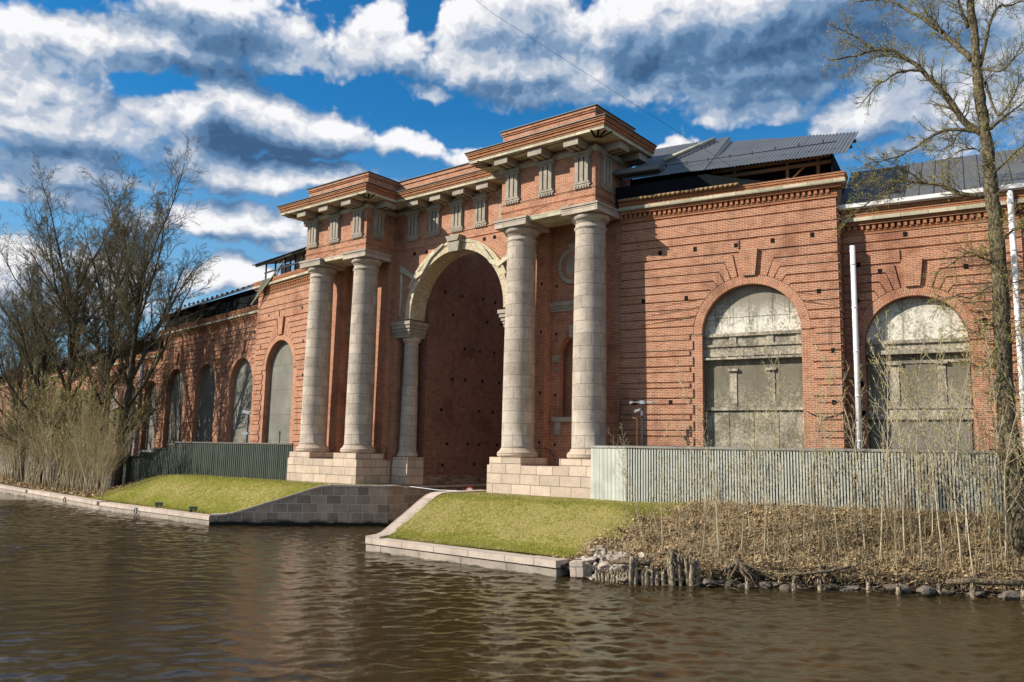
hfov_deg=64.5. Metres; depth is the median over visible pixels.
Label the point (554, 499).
grass
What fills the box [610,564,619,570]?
stone
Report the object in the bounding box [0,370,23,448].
sapling
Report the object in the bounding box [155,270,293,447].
brick warehouse
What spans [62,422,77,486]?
sapling
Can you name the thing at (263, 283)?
debris net
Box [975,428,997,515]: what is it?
sapling
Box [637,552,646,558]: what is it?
stone
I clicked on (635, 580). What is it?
timber pile
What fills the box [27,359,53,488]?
sapling
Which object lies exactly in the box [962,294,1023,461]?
sapling
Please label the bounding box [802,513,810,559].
sapling
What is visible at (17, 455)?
sapling
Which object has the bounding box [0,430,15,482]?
sapling
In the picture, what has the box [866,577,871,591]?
timber pile
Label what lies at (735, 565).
root stump
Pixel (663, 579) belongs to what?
timber pile
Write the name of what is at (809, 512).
sapling
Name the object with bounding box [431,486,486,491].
passage ledge
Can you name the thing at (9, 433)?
sapling
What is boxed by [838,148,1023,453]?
brick warehouse
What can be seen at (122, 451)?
sapling
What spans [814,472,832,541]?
sapling
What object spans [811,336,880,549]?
sapling
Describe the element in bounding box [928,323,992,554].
sapling
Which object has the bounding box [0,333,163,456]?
brick warehouse
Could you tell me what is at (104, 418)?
sapling
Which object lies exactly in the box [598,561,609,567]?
stone
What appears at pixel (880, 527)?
sapling
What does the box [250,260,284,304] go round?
plank
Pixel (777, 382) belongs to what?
sapling
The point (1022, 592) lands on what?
timber pile
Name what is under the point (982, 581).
driftwood
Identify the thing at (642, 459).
board fence
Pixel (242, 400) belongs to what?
window
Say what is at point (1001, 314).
poplar tree
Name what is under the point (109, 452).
sapling
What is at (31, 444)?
sapling
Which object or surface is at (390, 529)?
channel wall
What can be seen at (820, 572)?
driftwood
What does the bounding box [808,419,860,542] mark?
sapling
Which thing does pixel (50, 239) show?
bare tree
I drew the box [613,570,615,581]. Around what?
timber pile
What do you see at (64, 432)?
sapling
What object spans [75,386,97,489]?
sapling
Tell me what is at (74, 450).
sapling
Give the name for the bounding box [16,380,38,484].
sapling
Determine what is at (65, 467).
sapling
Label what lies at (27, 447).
sapling
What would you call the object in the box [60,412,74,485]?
sapling
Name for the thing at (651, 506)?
sapling
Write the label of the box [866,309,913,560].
sapling
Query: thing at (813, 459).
sapling
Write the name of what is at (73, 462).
sapling
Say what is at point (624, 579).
stone
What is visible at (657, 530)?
sapling
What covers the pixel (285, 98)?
sky
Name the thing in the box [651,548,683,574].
root stump
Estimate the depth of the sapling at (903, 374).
31.82 m
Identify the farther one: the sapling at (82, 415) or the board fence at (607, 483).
the sapling at (82, 415)
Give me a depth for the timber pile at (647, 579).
28.62 m
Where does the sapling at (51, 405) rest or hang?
on the lawn at (211, 490)
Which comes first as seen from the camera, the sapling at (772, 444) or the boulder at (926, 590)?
the boulder at (926, 590)
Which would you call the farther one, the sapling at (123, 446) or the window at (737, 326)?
the sapling at (123, 446)
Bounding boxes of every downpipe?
[132,365,144,455]
[849,245,862,451]
[1007,190,1023,450]
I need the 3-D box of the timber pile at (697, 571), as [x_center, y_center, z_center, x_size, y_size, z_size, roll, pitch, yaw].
[6.521,8.659,28.430,0.175,2.298,0.321,3,-8,-13]
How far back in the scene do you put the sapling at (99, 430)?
66.33 m
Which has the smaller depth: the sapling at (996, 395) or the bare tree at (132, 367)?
the sapling at (996, 395)
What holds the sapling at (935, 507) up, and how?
on the bank
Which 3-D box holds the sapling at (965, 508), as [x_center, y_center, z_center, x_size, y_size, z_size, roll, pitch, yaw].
[15.763,4.830,29.689,1.853,7.850,2.456,4,-8,-20]
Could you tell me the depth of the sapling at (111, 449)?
60.60 m
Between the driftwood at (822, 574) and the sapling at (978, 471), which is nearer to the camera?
the driftwood at (822, 574)
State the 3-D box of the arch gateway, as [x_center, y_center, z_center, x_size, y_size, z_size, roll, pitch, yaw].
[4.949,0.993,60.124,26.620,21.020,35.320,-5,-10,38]
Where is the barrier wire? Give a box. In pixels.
[410,486,459,490]
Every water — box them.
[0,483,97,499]
[0,499,1023,681]
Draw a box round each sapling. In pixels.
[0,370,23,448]
[0,379,23,479]
[0,385,23,480]
[0,389,25,480]
[0,394,14,471]
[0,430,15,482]
[1,365,29,482]
[2,384,16,478]
[3,413,17,480]
[6,421,13,482]
[9,395,28,484]
[14,388,38,482]
[14,431,23,479]
[15,388,35,463]
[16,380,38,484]
[16,397,44,483]
[20,401,38,485]
[21,382,36,449]
[22,376,57,486]
[24,389,48,486]
[26,425,38,483]
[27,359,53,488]
[29,378,73,488]
[32,384,66,480]
[32,389,51,487]
[33,371,66,459]
[33,394,53,487]
[34,373,60,489]
[38,369,60,481]
[41,360,59,486]
[41,368,100,493]
[41,377,58,487]
[45,377,57,453]
[48,372,74,477]
[48,381,71,488]
[51,426,61,488]
[52,398,67,487]
[53,426,64,489]
[54,382,78,487]
[54,389,75,487]
[55,379,116,483]
[58,402,79,491]
[58,453,70,481]
[59,392,78,488]
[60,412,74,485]
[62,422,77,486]
[62,433,86,490]
[63,421,77,489]
[64,417,107,486]
[65,372,90,489]
[67,407,80,490]
[68,380,94,488]
[69,380,86,488]
[69,388,89,491]
[69,423,85,492]
[70,407,87,483]
[71,371,92,491]
[71,429,86,488]
[73,431,87,491]
[74,394,115,490]
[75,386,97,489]
[77,427,90,491]
[78,398,104,493]
[81,379,107,493]
[82,386,104,485]
[83,385,112,493]
[84,397,101,484]
[84,416,99,491]
[86,428,117,493]
[88,419,104,496]
[88,422,97,490]
[89,421,110,494]
[90,412,102,486]
[94,382,117,473]
[99,416,120,495]
[99,448,110,497]
[100,407,119,494]
[101,408,142,486]
[101,411,120,496]
[101,413,119,467]
[102,391,156,470]
[102,415,145,490]
[103,427,131,485]
[606,428,642,540]
[618,423,632,516]
[646,474,654,533]
[648,419,675,550]
[652,500,662,561]
[655,424,692,531]
[663,474,669,519]
[676,360,744,558]
[676,410,721,552]
[679,490,691,553]
[683,462,698,511]
[701,498,710,547]
[706,485,714,554]
[710,488,723,553]
[711,473,723,555]
[718,414,749,534]
[722,377,774,554]
[724,397,765,537]
[724,468,733,526]
[740,402,773,557]
[747,360,793,550]
[757,338,795,530]
[778,489,788,558]
[780,488,789,562]
[786,383,819,547]
[790,343,840,529]
[791,501,797,548]
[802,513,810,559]
[803,477,812,545]
[805,370,837,514]
[808,378,849,555]
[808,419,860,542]
[808,436,820,506]
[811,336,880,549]
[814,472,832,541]
[814,479,824,551]
[838,494,853,560]
[841,364,873,533]
[849,462,859,545]
[859,337,927,553]
[860,459,870,529]
[861,369,915,534]
[863,478,870,533]
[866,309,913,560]
[873,505,883,547]
[874,317,968,560]
[874,460,896,540]
[876,367,931,520]
[884,455,896,542]
[887,472,896,541]
[890,474,905,558]
[891,336,943,565]
[893,504,902,566]
[895,461,902,517]
[899,442,911,539]
[904,492,911,541]
[904,495,913,546]
[911,325,989,566]
[911,429,930,514]
[912,448,931,538]
[914,449,926,511]
[915,370,990,586]
[918,350,952,544]
[918,430,935,526]
[926,341,980,533]
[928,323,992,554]
[931,475,936,523]
[939,456,949,509]
[945,476,958,543]
[951,437,973,510]
[959,319,1023,544]
[959,352,1000,530]
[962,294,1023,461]
[969,432,986,520]
[971,500,980,565]
[974,365,1023,562]
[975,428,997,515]
[979,452,999,572]
[980,434,994,547]
[980,463,996,571]
[985,362,1021,512]
[989,503,1000,552]
[990,470,1001,560]
[992,343,1023,509]
[996,445,1004,520]
[998,300,1023,495]
[999,487,1011,553]
[1003,487,1015,561]
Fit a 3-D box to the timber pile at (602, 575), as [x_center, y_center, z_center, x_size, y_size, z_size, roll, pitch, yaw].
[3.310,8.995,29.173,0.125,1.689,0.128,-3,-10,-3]
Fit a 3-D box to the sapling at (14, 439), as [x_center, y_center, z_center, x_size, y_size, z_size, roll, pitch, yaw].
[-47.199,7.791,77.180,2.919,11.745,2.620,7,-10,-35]
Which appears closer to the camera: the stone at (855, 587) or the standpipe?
the stone at (855, 587)
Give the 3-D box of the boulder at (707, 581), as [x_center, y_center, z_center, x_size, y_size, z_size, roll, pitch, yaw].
[6.950,8.510,28.582,0.471,0.273,0.818,3,-12,29]
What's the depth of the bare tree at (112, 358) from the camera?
70.74 m
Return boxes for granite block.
[569,560,585,576]
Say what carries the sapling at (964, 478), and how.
on the bank
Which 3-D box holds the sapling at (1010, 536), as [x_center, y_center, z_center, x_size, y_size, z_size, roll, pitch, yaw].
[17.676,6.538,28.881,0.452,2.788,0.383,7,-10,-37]
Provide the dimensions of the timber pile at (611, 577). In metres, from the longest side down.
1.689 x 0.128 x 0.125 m
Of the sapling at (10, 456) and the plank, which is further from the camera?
the sapling at (10, 456)
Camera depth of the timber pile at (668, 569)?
28.58 m
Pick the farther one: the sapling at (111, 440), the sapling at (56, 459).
the sapling at (56, 459)
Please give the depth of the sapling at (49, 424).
70.88 m
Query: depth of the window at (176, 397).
79.11 m
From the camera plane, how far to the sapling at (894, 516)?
28.95 m
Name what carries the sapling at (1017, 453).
on the bank
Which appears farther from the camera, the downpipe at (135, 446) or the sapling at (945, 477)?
the downpipe at (135, 446)
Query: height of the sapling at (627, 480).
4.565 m
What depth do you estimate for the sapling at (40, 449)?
72.05 m
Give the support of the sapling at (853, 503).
on the bank
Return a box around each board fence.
[0,454,115,487]
[122,441,242,484]
[241,443,293,479]
[590,446,624,501]
[625,446,1022,514]
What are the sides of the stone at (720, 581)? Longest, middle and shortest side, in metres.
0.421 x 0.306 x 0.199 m
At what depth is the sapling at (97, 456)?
59.88 m
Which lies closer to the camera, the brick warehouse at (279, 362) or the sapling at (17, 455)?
the brick warehouse at (279, 362)
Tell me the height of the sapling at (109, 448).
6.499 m
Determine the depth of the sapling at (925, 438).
30.00 m
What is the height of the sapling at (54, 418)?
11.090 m
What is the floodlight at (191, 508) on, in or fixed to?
on the lawn at (211, 490)
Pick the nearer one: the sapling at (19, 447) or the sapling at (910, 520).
the sapling at (910, 520)
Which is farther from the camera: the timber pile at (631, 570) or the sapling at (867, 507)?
the sapling at (867, 507)
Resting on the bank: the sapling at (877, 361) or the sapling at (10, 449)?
the sapling at (877, 361)
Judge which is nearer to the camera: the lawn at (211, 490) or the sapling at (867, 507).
the sapling at (867, 507)
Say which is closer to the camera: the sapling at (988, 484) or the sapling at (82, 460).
the sapling at (988, 484)
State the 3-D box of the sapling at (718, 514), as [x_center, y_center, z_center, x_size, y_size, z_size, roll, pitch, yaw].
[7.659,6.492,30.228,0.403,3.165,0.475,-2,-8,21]
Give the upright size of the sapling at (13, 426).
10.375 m
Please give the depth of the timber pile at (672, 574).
28.49 m
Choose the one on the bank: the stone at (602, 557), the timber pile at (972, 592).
the stone at (602, 557)
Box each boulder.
[702,578,715,585]
[884,584,911,592]
[917,585,935,595]
[1002,590,1020,600]
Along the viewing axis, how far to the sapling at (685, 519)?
30.46 m
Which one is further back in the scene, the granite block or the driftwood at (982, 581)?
the granite block
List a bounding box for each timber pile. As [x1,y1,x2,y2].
[595,567,597,579]
[598,569,600,580]
[601,567,604,580]
[607,568,609,581]
[610,568,612,581]
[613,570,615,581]
[628,552,633,583]
[633,557,637,584]
[640,567,644,584]
[644,567,649,584]
[650,563,654,584]
[654,567,659,584]
[661,567,665,584]
[667,553,669,584]
[669,554,675,585]
[676,554,682,585]
[684,554,688,585]
[689,554,693,585]
[694,555,699,585]
[745,577,749,588]
[791,576,796,590]
[817,578,822,590]
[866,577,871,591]
[896,582,900,594]
[937,583,942,595]
[970,583,975,597]
[1020,585,1023,599]
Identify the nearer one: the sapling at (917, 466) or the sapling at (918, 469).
the sapling at (917, 466)
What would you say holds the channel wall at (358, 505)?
on the ground
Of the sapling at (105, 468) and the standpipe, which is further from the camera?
the sapling at (105, 468)
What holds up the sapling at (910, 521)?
on the bank
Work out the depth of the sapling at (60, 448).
69.71 m
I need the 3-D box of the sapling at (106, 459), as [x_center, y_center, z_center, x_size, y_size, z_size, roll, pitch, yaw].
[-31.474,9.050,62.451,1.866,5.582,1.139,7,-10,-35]
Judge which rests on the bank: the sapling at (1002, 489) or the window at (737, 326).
the sapling at (1002, 489)
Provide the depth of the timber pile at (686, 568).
28.52 m
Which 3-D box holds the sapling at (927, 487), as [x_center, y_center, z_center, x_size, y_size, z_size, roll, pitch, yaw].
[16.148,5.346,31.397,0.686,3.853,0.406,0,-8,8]
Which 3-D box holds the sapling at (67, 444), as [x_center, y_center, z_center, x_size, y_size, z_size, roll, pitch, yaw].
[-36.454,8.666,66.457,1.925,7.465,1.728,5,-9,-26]
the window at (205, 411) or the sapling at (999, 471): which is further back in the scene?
the window at (205, 411)
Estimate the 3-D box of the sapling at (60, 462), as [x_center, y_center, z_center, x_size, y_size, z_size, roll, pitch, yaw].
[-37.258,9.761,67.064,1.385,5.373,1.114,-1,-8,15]
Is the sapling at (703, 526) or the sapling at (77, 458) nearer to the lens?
the sapling at (703, 526)
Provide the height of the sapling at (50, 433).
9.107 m
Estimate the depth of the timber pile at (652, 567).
28.64 m
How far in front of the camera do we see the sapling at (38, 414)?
69.06 m
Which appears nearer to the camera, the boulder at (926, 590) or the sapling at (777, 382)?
the boulder at (926, 590)
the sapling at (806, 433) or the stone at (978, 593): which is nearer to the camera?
the stone at (978, 593)
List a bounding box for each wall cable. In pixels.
[619,401,620,443]
[806,411,843,417]
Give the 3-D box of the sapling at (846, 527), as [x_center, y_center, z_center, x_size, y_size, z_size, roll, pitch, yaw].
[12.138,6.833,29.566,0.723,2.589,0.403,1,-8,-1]
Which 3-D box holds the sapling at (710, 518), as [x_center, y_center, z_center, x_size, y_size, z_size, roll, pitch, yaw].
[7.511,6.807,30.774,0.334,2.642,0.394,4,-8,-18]
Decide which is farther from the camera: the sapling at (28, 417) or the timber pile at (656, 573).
the sapling at (28, 417)
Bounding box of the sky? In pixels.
[0,0,1023,372]
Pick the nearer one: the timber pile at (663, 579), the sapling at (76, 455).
the timber pile at (663, 579)
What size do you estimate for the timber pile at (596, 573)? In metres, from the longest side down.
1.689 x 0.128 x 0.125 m
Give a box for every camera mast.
[241,410,250,442]
[629,401,654,445]
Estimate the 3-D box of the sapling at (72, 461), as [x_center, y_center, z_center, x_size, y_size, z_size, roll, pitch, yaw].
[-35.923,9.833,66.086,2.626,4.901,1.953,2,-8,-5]
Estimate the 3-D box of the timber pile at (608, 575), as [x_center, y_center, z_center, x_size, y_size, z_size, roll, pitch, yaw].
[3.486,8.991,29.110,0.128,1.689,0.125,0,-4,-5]
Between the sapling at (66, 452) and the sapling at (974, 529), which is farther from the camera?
the sapling at (66, 452)
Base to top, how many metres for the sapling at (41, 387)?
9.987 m
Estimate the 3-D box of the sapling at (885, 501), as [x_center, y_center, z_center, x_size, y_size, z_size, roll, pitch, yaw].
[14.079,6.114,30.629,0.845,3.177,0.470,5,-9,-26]
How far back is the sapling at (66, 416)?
69.66 m
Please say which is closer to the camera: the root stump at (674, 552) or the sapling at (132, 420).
the root stump at (674, 552)
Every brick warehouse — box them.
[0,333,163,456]
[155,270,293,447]
[249,246,309,451]
[614,131,857,451]
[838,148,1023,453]
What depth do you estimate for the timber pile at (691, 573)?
28.38 m
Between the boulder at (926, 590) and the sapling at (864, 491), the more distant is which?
the sapling at (864, 491)
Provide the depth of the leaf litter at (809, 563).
30.74 m
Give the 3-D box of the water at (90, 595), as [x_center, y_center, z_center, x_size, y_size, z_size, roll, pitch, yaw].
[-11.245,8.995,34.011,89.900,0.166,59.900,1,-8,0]
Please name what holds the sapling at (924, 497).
on the bank
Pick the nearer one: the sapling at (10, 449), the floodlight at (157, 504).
the floodlight at (157, 504)
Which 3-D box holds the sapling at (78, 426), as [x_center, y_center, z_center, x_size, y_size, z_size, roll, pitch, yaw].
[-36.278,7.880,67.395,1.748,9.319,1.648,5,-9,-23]
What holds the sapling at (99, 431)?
on the lawn at (211, 490)
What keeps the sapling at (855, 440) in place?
on the bank
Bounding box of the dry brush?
[585,478,1022,595]
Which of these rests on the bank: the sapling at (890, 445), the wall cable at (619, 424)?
the sapling at (890, 445)
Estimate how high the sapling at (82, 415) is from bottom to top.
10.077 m
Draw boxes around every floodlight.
[155,502,162,507]
[189,506,197,511]
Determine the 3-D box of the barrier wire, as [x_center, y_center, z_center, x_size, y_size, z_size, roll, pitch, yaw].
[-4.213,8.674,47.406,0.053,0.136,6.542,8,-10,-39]
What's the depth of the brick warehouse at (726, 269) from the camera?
39.35 m
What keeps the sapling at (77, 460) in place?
on the lawn at (211, 490)
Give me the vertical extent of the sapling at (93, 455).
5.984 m
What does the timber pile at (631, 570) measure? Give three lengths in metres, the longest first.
2.297 x 0.215 x 0.204 m
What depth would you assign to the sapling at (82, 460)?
62.64 m
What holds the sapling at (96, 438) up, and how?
on the lawn at (211, 490)
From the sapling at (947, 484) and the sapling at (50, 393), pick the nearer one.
the sapling at (947, 484)
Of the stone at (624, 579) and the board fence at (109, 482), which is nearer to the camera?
the stone at (624, 579)
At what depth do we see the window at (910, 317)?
35.93 m
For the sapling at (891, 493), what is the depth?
30.50 m
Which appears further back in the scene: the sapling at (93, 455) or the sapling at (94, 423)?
the sapling at (94, 423)
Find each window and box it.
[108,389,116,449]
[125,387,135,455]
[144,382,157,449]
[166,370,183,447]
[196,365,214,441]
[231,359,252,442]
[266,341,292,444]
[703,285,804,450]
[865,297,975,452]
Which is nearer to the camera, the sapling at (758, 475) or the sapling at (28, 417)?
the sapling at (758, 475)
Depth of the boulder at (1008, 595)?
27.16 m
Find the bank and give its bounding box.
[386,492,1023,595]
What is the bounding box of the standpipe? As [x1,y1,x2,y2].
[633,417,637,445]
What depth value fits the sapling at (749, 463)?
31.83 m
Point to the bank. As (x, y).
(831, 575)
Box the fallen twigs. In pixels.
[582,549,1023,599]
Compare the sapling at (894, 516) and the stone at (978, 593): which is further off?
the sapling at (894, 516)
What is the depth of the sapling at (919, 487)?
30.90 m
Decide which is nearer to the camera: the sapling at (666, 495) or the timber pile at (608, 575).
the timber pile at (608, 575)
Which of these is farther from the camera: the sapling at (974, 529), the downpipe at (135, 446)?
the downpipe at (135, 446)
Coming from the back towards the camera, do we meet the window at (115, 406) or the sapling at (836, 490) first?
the window at (115, 406)
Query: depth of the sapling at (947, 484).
31.60 m
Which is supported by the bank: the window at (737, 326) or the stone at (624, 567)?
the stone at (624, 567)
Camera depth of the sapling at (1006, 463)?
28.21 m
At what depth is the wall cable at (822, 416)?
36.23 m
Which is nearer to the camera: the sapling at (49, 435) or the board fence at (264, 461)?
the board fence at (264, 461)
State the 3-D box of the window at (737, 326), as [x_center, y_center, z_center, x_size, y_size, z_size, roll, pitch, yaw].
[11.400,2.477,38.351,4.720,10.440,0.400,-3,-9,29]
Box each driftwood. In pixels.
[609,559,652,565]
[778,566,851,574]
[816,558,826,588]
[945,578,1023,586]
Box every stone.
[584,568,592,574]
[586,556,596,562]
[597,555,604,559]
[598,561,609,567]
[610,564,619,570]
[619,564,628,570]
[619,575,627,582]
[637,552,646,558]
[716,579,724,583]
[725,581,732,585]
[758,581,771,587]
[779,584,791,590]
[845,586,859,589]
[975,591,982,596]
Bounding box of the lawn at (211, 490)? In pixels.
[1,475,417,513]
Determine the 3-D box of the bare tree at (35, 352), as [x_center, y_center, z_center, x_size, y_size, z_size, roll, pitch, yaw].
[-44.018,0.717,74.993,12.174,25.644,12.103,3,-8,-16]
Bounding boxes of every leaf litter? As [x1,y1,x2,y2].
[0,474,149,496]
[552,500,1023,594]
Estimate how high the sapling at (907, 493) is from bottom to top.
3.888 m
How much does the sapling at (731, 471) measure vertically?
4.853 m
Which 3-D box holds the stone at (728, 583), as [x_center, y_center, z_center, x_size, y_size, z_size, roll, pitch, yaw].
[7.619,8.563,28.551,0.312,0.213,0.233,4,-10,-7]
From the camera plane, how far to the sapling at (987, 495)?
28.39 m
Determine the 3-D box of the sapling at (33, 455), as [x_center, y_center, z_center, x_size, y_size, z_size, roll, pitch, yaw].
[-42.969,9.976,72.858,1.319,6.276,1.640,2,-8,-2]
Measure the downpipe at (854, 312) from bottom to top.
11.700 m
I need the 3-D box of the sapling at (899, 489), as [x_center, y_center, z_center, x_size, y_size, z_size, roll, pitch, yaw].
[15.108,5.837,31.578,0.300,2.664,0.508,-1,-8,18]
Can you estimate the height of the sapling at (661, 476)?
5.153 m
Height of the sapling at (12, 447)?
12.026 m
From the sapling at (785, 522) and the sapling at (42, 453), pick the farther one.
the sapling at (42, 453)
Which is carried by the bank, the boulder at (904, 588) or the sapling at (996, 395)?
the sapling at (996, 395)
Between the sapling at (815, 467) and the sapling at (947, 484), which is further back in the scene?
the sapling at (815, 467)
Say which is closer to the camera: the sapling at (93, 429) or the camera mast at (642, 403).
the camera mast at (642, 403)
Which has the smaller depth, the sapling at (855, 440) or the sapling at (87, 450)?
the sapling at (855, 440)
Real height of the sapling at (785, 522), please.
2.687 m
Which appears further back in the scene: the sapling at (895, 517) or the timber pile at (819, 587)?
the sapling at (895, 517)
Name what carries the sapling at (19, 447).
on the lawn at (211, 490)
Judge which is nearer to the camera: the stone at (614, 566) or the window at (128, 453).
the stone at (614, 566)
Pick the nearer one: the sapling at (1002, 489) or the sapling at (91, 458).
the sapling at (1002, 489)
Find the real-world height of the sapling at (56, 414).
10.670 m
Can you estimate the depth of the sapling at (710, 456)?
30.45 m
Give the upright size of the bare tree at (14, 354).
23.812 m
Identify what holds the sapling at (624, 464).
on the bank
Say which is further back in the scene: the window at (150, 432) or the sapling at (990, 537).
the window at (150, 432)
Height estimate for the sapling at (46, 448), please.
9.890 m
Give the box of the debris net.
[255,278,269,297]
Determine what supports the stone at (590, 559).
on the bank
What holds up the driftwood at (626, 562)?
on the bank
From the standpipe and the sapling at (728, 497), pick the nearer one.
the sapling at (728, 497)
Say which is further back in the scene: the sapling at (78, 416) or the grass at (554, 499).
the sapling at (78, 416)
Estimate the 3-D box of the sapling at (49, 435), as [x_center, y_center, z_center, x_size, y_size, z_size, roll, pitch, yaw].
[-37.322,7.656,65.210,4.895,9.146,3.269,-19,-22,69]
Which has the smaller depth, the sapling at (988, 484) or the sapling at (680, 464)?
the sapling at (988, 484)
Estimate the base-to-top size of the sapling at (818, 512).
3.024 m
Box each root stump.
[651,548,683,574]
[713,559,759,586]
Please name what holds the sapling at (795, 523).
on the bank
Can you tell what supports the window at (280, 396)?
in the brick warehouse at (279, 362)
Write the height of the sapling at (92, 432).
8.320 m
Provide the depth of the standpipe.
38.94 m
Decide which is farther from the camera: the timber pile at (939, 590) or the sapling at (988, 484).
the sapling at (988, 484)
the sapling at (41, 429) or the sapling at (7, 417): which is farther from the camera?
the sapling at (7, 417)
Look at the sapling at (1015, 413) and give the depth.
29.23 m
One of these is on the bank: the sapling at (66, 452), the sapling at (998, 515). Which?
the sapling at (998, 515)
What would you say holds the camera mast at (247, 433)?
on the lawn at (211, 490)
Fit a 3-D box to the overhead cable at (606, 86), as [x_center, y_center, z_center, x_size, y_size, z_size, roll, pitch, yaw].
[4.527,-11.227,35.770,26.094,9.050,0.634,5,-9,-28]
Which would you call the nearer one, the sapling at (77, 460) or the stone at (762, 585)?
the stone at (762, 585)
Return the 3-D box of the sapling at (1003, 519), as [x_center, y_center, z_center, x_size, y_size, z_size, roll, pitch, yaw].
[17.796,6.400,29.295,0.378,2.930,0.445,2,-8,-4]
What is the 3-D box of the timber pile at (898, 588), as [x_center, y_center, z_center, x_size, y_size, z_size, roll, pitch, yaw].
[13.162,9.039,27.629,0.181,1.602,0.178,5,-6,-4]
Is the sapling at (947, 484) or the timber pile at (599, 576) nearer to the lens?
the timber pile at (599, 576)
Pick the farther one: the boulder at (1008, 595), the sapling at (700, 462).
the sapling at (700, 462)
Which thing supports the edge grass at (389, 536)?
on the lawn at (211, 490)
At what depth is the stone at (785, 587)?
28.12 m
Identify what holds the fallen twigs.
on the bank
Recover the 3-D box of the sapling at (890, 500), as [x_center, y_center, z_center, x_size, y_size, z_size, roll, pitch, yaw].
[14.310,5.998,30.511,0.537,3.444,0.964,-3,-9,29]
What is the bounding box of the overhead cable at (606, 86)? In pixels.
[476,0,750,178]
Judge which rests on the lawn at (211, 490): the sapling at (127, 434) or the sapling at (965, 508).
the sapling at (127, 434)
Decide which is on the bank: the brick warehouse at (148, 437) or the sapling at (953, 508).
the sapling at (953, 508)
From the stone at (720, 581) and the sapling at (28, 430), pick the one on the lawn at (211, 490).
the sapling at (28, 430)
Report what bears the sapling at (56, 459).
on the lawn at (211, 490)
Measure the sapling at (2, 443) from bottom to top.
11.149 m
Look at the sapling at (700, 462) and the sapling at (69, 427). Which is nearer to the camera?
the sapling at (700, 462)
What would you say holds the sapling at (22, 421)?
on the lawn at (211, 490)
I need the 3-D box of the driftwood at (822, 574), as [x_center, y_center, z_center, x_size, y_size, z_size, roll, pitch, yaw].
[10.933,8.194,28.645,0.090,0.914,1.212,0,-8,7]
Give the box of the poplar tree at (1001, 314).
[820,0,1023,552]
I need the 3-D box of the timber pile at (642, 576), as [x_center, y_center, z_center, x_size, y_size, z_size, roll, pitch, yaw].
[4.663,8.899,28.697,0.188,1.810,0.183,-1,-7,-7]
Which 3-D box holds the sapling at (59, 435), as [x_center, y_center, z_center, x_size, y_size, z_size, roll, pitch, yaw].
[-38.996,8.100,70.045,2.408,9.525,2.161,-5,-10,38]
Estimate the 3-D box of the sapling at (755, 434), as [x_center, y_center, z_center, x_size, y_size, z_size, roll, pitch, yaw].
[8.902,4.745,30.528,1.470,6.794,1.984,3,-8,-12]
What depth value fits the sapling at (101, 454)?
59.59 m
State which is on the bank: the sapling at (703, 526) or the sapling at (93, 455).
the sapling at (703, 526)
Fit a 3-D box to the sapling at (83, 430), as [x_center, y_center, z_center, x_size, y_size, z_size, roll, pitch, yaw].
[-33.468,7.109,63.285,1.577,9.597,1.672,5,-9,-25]
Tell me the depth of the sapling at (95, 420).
72.51 m
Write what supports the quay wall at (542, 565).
in the water at (90, 595)
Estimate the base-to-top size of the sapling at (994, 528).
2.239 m
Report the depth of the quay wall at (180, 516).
54.55 m
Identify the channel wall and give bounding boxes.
[209,484,486,526]
[366,490,486,538]
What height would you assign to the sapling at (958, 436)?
8.726 m
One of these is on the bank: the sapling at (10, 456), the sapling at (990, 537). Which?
the sapling at (990, 537)
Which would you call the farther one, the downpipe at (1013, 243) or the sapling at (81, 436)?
the sapling at (81, 436)
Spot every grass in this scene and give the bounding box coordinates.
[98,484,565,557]
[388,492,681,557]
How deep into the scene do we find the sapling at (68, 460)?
66.72 m
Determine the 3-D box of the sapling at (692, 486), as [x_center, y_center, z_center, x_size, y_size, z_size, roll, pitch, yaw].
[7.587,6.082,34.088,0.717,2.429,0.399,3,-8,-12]
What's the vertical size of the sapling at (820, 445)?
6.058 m
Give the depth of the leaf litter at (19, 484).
67.92 m
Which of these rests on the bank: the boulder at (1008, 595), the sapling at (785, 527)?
the sapling at (785, 527)
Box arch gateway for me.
[276,104,657,498]
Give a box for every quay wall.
[0,484,209,524]
[365,538,569,576]
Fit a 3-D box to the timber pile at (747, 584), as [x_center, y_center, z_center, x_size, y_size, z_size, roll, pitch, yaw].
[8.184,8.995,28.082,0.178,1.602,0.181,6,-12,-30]
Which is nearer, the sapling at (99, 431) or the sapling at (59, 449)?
the sapling at (99, 431)
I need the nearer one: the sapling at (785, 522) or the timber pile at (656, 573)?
the timber pile at (656, 573)
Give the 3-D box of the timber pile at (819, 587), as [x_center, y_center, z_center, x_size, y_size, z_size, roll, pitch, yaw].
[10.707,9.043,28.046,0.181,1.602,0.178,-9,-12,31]
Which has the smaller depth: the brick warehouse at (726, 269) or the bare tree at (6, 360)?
the brick warehouse at (726, 269)
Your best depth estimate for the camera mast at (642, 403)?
38.97 m
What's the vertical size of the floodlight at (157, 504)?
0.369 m
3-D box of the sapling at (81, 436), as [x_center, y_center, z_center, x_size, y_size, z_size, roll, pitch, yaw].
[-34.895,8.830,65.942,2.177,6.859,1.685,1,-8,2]
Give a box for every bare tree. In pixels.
[0,180,169,488]
[0,213,106,484]
[0,240,98,481]
[0,283,67,478]
[8,150,158,486]
[74,133,220,486]
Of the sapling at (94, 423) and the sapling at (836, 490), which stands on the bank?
the sapling at (836, 490)

